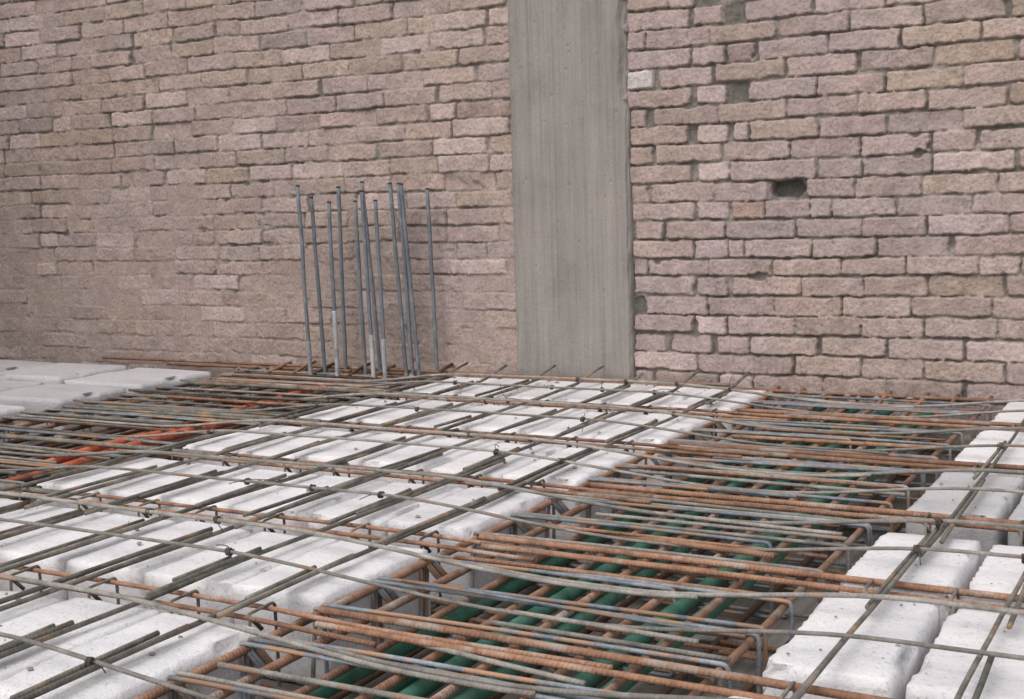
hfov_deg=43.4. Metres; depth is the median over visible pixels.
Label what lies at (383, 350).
starter bar
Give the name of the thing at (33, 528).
lap bar
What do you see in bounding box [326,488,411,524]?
lap bar
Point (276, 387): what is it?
loose bar
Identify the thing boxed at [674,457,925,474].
loose bar
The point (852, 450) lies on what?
tie bar
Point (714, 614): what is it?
green hose
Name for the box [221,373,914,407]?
cross bar
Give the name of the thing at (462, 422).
lap bar
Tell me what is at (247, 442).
lap bar
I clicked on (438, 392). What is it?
lap bar
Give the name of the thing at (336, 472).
rib cage
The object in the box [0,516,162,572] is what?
lap bar
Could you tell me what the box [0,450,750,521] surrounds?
cross bar
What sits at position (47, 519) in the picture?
lap bar
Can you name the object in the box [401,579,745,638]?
tie bar
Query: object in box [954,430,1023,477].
white block
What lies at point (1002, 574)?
white block
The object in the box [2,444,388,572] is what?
bar
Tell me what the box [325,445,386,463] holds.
lap bar
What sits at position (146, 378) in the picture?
white block
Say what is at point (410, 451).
white block
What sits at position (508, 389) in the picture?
lap bar
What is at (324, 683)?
tie bar
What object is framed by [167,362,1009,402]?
edge bar
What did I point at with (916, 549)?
cross bar
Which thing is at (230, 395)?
tie bar
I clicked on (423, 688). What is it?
green hose
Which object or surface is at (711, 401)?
lap bar
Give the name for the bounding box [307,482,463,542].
white block
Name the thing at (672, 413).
cross bar
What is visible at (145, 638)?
lap bar
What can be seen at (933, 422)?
rib cage
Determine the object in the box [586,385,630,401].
lap bar
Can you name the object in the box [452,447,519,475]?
lap bar
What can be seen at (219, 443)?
white block
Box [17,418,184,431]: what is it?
tie bar
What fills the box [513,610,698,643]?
loose bar
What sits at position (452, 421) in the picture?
lap bar
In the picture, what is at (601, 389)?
cross bar
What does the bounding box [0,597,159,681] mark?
white block
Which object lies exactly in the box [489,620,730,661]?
tie bar
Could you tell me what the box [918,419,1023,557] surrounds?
bar
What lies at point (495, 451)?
cross bar
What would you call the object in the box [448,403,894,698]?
green hose
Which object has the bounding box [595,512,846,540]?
tie bar
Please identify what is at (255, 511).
lap bar
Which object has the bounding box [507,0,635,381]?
concrete column
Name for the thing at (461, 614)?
green hose
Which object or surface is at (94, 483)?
lap bar
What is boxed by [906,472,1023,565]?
white block
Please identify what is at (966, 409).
tie bar
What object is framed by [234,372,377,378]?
tie bar
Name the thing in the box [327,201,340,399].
starter bar
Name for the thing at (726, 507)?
tie bar
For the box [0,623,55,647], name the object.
lap bar
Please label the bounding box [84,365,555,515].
bar
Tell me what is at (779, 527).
loose bar
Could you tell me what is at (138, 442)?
orange hose
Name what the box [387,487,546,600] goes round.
white block
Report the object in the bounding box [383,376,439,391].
lap bar
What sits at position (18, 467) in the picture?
loose bar
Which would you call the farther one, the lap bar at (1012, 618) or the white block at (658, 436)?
the white block at (658, 436)
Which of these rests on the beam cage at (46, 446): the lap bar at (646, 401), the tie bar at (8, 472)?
the tie bar at (8, 472)
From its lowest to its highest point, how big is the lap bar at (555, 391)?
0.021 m
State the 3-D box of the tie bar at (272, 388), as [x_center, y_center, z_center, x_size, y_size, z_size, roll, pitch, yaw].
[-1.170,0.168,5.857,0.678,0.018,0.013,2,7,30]
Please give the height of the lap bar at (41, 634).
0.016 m
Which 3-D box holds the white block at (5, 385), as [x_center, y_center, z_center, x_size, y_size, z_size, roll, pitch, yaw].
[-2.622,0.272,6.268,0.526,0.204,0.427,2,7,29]
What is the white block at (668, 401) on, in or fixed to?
on the floor at (801, 606)
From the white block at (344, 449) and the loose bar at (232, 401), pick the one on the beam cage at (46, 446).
the loose bar at (232, 401)
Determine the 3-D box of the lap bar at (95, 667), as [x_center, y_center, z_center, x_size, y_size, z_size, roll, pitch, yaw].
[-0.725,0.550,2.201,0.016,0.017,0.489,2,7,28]
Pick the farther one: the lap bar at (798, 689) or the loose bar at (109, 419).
the loose bar at (109, 419)
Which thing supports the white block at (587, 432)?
on the floor at (801, 606)
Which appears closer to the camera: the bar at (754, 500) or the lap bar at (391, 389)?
the bar at (754, 500)
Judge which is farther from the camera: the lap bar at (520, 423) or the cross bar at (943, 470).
the lap bar at (520, 423)
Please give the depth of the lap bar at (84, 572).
2.85 m
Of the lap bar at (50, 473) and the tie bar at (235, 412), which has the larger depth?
the tie bar at (235, 412)
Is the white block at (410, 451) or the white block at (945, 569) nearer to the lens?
the white block at (945, 569)
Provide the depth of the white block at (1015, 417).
4.57 m
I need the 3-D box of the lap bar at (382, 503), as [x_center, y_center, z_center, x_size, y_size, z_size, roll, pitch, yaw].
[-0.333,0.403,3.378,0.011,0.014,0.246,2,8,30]
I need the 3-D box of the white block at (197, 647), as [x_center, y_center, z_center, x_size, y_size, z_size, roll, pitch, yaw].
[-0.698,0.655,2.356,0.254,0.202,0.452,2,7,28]
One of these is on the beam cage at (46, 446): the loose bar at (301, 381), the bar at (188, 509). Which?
the loose bar at (301, 381)
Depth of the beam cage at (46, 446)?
5.22 m
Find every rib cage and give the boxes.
[0,483,755,660]
[0,562,612,698]
[116,445,829,579]
[260,417,849,518]
[315,606,893,698]
[357,394,910,476]
[479,533,1023,661]
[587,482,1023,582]
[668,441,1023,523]
[738,408,1023,475]
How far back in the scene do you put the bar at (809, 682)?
2.30 m
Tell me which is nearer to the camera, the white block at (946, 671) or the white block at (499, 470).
the white block at (946, 671)
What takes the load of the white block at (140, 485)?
on the floor at (801, 606)
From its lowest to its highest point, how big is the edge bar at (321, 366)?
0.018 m
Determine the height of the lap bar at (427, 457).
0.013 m
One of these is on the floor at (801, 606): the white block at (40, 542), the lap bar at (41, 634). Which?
the white block at (40, 542)
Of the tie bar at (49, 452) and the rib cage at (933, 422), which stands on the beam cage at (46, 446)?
the tie bar at (49, 452)
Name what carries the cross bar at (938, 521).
on the beam cage at (253, 649)
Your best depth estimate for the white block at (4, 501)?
3.58 m
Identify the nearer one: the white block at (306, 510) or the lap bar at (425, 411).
the white block at (306, 510)
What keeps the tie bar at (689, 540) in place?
on the beam cage at (253, 649)
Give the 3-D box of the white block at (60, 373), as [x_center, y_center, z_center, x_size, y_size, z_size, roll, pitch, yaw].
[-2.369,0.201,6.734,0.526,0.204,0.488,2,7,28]
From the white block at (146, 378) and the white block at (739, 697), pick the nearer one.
the white block at (739, 697)
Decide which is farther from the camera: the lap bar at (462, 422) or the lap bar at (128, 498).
the lap bar at (462, 422)
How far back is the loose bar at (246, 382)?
5.87 m
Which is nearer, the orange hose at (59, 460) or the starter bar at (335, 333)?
the orange hose at (59, 460)
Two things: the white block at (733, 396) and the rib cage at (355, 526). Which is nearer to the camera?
the rib cage at (355, 526)
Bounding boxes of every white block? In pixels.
[0,359,54,371]
[0,363,126,384]
[0,380,42,391]
[0,383,125,437]
[0,404,28,450]
[0,498,46,517]
[0,506,111,546]
[0,513,176,599]
[0,590,65,623]
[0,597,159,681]
[0,612,262,698]
[36,457,187,509]
[64,368,212,422]
[66,521,252,607]
[99,463,252,517]
[143,531,338,623]
[161,469,319,525]
[183,425,317,466]
[230,475,390,535]
[232,540,430,684]
[237,430,372,472]
[299,398,416,431]
[299,433,435,477]
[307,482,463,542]
[351,400,472,433]
[362,437,498,484]
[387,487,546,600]
[399,377,498,400]
[408,404,527,438]
[430,443,565,488]
[447,378,547,404]
[467,407,587,443]
[500,381,600,407]
[503,447,637,539]
[528,412,645,448]
[554,383,653,411]
[595,413,712,493]
[611,386,708,413]
[671,389,769,453]
[728,696,751,698]
[763,598,939,698]
[839,532,980,630]
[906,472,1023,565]
[906,609,1023,698]
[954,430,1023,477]
[960,545,1023,615]
[991,402,1023,426]
[1008,494,1023,545]
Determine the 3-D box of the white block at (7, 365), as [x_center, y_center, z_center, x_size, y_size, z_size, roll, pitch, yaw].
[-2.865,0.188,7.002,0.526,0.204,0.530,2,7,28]
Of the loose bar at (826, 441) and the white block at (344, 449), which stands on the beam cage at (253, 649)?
the loose bar at (826, 441)
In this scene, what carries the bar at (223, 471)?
on the white block
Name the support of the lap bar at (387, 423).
on the bar at (95, 510)
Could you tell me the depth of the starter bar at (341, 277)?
6.28 m
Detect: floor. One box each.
[0,408,299,500]
[29,402,960,698]
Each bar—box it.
[0,424,152,439]
[0,426,310,514]
[0,434,212,454]
[0,443,185,491]
[0,446,110,459]
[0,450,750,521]
[0,453,442,611]
[0,455,56,463]
[0,458,504,658]
[0,464,52,471]
[0,465,1023,564]
[0,470,16,474]
[0,470,224,535]
[0,484,68,495]
[0,491,697,598]
[0,499,30,511]
[0,509,82,533]
[0,512,82,540]
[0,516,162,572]
[0,518,144,567]
[0,518,1023,660]
[0,527,212,604]
[0,574,535,696]
[0,620,74,652]
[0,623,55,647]
[0,632,217,698]
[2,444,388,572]
[9,427,1023,493]
[9,464,569,698]
[10,630,159,698]
[15,414,871,477]
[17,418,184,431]
[17,624,189,698]
[20,411,183,423]
[21,456,126,487]
[23,461,182,509]
[33,460,102,478]
[36,413,201,428]
[43,465,157,496]
[48,531,212,593]
[50,362,467,475]
[62,405,253,419]
[73,387,1023,453]
[73,403,320,421]
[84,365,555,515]
[102,356,734,386]
[107,397,245,407]
[107,469,216,504]
[109,405,245,413]
[128,389,328,402]
[136,384,868,435]
[139,471,221,497]
[142,429,232,453]
[146,547,261,595]
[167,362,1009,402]
[167,395,312,406]
[167,432,215,447]
[172,556,231,581]
[179,387,344,398]
[180,379,1023,417]
[188,381,428,393]
[195,473,286,507]
[197,379,385,390]
[199,381,313,391]
[209,432,285,455]
[212,378,388,388]
[216,553,354,618]
[217,662,428,698]
[218,377,389,387]
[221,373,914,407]
[222,364,507,449]
[226,435,272,448]
[232,375,378,383]
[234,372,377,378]
[234,476,363,528]
[242,486,328,516]
[245,565,316,599]
[258,401,343,427]
[261,436,338,462]
[264,406,322,418]
[286,638,616,691]
[288,365,603,476]
[295,185,314,403]
[309,196,328,399]
[309,436,405,470]
[311,402,396,426]
[324,646,739,698]
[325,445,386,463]
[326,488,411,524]
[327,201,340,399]
[329,373,642,487]
[336,186,347,401]
[351,403,452,432]
[353,200,367,396]
[355,490,412,514]
[359,190,375,379]
[360,181,382,398]
[368,496,486,547]
[372,410,424,429]
[373,199,388,399]
[380,448,444,468]
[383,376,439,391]
[388,182,408,380]
[396,182,414,380]
[399,183,420,375]
[400,376,443,388]
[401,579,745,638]
[408,448,446,465]
[409,643,585,686]
[412,369,700,492]
[425,188,438,380]
[426,380,473,394]
[433,413,488,433]
[433,415,471,427]
[445,384,471,391]
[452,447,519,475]
[453,555,783,598]
[463,453,501,469]
[469,562,1023,614]
[474,378,539,401]
[475,379,528,396]
[479,541,738,581]
[485,409,556,437]
[486,372,749,499]
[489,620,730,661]
[498,448,592,490]
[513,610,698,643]
[525,454,584,483]
[533,382,578,399]
[542,522,775,558]
[549,411,615,439]
[561,412,607,434]
[569,526,827,557]
[574,383,628,406]
[574,491,869,523]
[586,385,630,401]
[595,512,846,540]
[605,419,657,442]
[611,509,841,535]
[618,505,1023,528]
[623,389,675,412]
[628,391,664,406]
[630,469,904,496]
[637,464,899,487]
[657,455,1023,474]
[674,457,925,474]
[678,445,867,459]
[687,389,728,408]
[706,396,721,404]
[707,487,796,497]
[730,420,949,434]
[732,434,943,449]
[733,418,889,428]
[734,442,888,454]
[735,420,1023,434]
[754,460,918,474]
[756,427,945,440]
[763,402,974,415]
[784,414,926,422]
[789,638,849,698]
[792,527,939,698]
[797,397,1023,406]
[813,402,983,410]
[865,533,929,609]
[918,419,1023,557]
[939,478,985,543]
[954,571,1023,698]
[972,440,1006,479]
[972,651,994,698]
[1006,584,1023,628]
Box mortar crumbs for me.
[0,366,1019,684]
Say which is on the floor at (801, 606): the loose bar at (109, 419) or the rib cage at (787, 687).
the rib cage at (787, 687)
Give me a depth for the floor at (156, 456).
5.29 m
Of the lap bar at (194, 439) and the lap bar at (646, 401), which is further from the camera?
the lap bar at (646, 401)
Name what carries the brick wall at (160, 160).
on the floor at (801, 606)
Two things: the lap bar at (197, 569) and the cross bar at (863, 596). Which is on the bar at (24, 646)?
the lap bar at (197, 569)
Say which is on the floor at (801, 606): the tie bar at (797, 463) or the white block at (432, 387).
the white block at (432, 387)
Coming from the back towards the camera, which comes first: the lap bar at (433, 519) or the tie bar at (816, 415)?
the tie bar at (816, 415)
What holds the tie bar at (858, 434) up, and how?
on the beam cage at (253, 649)
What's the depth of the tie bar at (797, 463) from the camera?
3.83 m
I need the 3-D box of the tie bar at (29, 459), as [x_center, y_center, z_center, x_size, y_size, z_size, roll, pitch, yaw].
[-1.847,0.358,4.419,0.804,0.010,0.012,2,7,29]
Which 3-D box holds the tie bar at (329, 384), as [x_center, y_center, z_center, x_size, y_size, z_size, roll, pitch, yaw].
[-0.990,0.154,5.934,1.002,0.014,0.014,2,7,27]
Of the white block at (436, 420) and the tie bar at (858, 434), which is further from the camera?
the white block at (436, 420)
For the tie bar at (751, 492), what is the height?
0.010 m
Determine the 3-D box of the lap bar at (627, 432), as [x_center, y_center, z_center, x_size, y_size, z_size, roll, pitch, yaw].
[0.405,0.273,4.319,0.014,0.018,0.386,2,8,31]
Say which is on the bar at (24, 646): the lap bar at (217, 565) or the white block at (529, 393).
the lap bar at (217, 565)
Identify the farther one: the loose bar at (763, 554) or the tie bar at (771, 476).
the tie bar at (771, 476)
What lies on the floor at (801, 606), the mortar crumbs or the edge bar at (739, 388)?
the mortar crumbs
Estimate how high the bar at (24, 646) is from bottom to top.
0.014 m
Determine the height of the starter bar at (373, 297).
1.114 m
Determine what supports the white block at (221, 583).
on the floor at (801, 606)
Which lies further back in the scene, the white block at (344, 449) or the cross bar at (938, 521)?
the white block at (344, 449)
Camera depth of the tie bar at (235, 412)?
5.19 m
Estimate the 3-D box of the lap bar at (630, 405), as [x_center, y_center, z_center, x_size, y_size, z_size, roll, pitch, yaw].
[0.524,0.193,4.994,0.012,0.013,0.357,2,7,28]
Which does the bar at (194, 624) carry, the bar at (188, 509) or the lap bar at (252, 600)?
the lap bar at (252, 600)
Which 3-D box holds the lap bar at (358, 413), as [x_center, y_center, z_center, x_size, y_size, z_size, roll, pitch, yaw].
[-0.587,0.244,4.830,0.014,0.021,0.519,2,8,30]
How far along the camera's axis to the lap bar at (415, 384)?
5.60 m
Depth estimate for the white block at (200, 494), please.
3.68 m
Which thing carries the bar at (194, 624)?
on the white block at (466, 525)
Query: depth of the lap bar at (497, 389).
5.36 m
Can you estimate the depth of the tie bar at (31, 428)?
4.79 m
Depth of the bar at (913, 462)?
3.87 m
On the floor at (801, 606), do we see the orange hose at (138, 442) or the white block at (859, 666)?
the white block at (859, 666)
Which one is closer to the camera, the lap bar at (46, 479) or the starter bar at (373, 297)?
the lap bar at (46, 479)
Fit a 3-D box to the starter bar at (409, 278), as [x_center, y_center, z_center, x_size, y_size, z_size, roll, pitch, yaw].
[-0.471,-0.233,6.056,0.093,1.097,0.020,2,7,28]
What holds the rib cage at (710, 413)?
on the floor at (801, 606)
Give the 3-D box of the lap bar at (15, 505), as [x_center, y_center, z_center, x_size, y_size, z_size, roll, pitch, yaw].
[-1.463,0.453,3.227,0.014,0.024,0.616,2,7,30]
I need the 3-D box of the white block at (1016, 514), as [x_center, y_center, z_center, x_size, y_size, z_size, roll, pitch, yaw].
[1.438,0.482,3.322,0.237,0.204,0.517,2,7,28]
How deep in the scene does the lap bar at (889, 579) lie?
2.61 m
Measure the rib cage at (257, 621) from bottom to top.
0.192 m
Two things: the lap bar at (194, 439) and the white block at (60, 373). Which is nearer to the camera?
the lap bar at (194, 439)
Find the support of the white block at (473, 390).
on the floor at (801, 606)
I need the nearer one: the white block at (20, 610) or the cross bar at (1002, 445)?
the white block at (20, 610)
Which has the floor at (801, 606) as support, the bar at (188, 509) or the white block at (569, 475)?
the white block at (569, 475)
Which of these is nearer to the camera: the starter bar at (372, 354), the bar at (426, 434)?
the bar at (426, 434)
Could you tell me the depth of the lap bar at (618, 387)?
5.18 m
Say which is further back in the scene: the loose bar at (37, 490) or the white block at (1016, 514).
the loose bar at (37, 490)
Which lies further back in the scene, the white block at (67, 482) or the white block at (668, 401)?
the white block at (668, 401)
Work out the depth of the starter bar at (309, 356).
6.22 m
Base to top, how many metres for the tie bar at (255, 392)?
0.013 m
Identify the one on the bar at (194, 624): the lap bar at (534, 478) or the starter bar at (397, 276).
the lap bar at (534, 478)
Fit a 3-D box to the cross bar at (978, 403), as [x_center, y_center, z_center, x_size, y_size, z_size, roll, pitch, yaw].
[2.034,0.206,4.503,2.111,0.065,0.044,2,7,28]
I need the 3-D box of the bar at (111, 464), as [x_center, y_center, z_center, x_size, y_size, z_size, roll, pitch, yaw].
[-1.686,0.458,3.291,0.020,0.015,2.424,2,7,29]
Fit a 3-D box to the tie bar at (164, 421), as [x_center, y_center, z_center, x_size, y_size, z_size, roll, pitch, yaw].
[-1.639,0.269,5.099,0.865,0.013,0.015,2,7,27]
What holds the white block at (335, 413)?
on the floor at (801, 606)
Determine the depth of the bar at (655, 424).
4.34 m
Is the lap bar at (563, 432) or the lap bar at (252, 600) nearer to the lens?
the lap bar at (252, 600)
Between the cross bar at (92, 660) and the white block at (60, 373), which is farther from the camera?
the white block at (60, 373)
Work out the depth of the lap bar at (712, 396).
4.94 m
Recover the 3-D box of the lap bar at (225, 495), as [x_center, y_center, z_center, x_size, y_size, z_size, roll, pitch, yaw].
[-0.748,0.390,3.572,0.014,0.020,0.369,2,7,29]
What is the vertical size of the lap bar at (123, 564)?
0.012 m
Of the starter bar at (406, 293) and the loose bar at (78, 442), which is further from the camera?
the starter bar at (406, 293)
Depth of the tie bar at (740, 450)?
4.07 m
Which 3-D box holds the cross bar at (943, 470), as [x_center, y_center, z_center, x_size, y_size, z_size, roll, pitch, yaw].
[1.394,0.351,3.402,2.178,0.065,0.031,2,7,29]
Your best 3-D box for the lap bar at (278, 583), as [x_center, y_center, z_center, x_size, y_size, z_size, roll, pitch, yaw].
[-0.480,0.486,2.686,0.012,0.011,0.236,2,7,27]
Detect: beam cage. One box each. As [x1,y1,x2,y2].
[0,360,453,501]
[133,385,992,698]
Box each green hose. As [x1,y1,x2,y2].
[307,408,826,698]
[374,409,848,698]
[389,402,859,698]
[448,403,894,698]
[548,413,933,698]
[600,417,933,698]
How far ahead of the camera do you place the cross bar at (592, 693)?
2.12 m
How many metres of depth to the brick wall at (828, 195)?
5.18 m
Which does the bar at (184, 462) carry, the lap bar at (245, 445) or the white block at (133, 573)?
the lap bar at (245, 445)
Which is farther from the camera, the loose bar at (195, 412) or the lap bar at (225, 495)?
the loose bar at (195, 412)
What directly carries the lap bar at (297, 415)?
on the bar at (348, 402)
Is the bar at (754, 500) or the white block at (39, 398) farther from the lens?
the white block at (39, 398)
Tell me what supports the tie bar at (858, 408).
on the beam cage at (253, 649)
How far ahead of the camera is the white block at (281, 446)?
4.37 m
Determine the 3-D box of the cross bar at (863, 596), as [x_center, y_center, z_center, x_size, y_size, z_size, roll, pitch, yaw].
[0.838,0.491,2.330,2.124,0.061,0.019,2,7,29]
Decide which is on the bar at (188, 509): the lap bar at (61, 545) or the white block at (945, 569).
the lap bar at (61, 545)
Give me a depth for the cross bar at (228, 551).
2.52 m
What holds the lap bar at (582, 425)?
on the bar at (536, 443)
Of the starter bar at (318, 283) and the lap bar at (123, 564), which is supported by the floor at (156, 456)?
the starter bar at (318, 283)
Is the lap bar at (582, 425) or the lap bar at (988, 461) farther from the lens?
the lap bar at (582, 425)
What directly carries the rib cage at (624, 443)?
on the floor at (801, 606)
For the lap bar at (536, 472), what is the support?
on the bar at (655, 424)
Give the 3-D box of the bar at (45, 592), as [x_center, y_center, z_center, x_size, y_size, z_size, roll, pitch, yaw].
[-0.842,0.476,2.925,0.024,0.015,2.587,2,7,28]
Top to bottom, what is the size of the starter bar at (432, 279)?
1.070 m
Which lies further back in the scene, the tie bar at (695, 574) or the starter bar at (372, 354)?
the starter bar at (372, 354)
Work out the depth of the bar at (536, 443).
4.14 m
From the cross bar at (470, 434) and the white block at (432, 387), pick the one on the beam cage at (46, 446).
the cross bar at (470, 434)
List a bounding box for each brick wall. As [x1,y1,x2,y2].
[0,0,517,403]
[627,0,1023,444]
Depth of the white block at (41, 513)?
3.42 m
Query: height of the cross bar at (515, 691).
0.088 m
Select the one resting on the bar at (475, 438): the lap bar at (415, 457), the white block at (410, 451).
the lap bar at (415, 457)
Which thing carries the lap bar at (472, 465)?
on the bar at (536, 443)
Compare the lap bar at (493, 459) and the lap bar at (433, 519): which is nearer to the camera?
the lap bar at (433, 519)
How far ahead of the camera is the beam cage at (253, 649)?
2.87 m
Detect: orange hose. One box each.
[6,421,222,484]
[42,414,254,463]
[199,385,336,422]
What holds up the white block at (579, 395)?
on the floor at (801, 606)
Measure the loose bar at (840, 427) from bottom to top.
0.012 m
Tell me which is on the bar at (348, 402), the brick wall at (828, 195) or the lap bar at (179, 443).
the lap bar at (179, 443)
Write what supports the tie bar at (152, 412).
on the beam cage at (46, 446)
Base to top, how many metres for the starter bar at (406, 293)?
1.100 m
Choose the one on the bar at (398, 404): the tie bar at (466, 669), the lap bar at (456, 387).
the lap bar at (456, 387)
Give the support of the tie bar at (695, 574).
on the beam cage at (253, 649)
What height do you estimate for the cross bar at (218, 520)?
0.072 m
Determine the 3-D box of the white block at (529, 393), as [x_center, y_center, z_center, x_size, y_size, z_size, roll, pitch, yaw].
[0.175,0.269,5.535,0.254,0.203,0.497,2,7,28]
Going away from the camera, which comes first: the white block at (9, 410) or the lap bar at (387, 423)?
the lap bar at (387, 423)
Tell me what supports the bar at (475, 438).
on the white block at (498, 422)
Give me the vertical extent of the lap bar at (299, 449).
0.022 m
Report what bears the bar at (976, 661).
on the white block
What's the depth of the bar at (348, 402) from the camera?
5.04 m
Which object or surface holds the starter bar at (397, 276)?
on the floor at (156, 456)
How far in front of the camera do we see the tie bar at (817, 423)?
4.49 m
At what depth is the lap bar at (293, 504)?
3.40 m
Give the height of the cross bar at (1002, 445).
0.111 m
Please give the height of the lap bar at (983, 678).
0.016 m
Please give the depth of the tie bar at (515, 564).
2.79 m
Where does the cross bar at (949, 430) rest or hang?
on the beam cage at (253, 649)
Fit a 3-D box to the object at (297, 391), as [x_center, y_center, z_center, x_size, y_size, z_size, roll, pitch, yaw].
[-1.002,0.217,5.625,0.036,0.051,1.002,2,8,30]
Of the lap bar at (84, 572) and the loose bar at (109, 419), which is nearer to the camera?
the lap bar at (84, 572)
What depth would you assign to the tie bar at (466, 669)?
2.22 m
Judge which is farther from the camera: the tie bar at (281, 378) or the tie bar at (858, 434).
the tie bar at (281, 378)
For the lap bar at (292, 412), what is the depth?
4.90 m
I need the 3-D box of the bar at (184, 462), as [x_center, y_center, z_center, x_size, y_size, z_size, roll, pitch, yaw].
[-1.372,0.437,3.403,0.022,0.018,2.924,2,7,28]
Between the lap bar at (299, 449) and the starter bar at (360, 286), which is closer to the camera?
the lap bar at (299, 449)
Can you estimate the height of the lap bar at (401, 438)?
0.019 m
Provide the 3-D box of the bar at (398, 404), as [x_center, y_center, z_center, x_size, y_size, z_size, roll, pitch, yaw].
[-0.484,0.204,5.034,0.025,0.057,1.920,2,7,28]
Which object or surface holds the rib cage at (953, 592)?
on the floor at (801, 606)
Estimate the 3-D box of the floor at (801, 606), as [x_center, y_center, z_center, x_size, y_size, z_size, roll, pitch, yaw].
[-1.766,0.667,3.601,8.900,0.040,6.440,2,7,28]
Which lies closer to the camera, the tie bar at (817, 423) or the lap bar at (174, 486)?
the lap bar at (174, 486)
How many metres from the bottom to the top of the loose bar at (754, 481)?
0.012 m
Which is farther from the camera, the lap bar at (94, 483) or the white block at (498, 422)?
the white block at (498, 422)
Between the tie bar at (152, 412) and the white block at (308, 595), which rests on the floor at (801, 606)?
the white block at (308, 595)
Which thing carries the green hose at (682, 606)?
in the beam cage at (253, 649)
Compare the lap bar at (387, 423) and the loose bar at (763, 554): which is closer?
the loose bar at (763, 554)
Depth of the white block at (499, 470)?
4.01 m
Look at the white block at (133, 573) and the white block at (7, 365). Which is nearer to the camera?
the white block at (133, 573)
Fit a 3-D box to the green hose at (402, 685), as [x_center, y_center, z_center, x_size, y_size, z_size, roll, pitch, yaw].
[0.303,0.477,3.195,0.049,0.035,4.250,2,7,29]
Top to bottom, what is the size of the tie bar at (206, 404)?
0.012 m
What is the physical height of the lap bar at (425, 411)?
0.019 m
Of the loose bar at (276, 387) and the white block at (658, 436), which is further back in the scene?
the loose bar at (276, 387)
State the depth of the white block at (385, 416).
4.95 m
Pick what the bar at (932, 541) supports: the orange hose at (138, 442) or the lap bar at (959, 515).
the lap bar at (959, 515)
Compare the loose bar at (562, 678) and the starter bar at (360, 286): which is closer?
the loose bar at (562, 678)
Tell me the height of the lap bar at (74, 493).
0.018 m
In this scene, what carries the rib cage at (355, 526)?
on the floor at (801, 606)

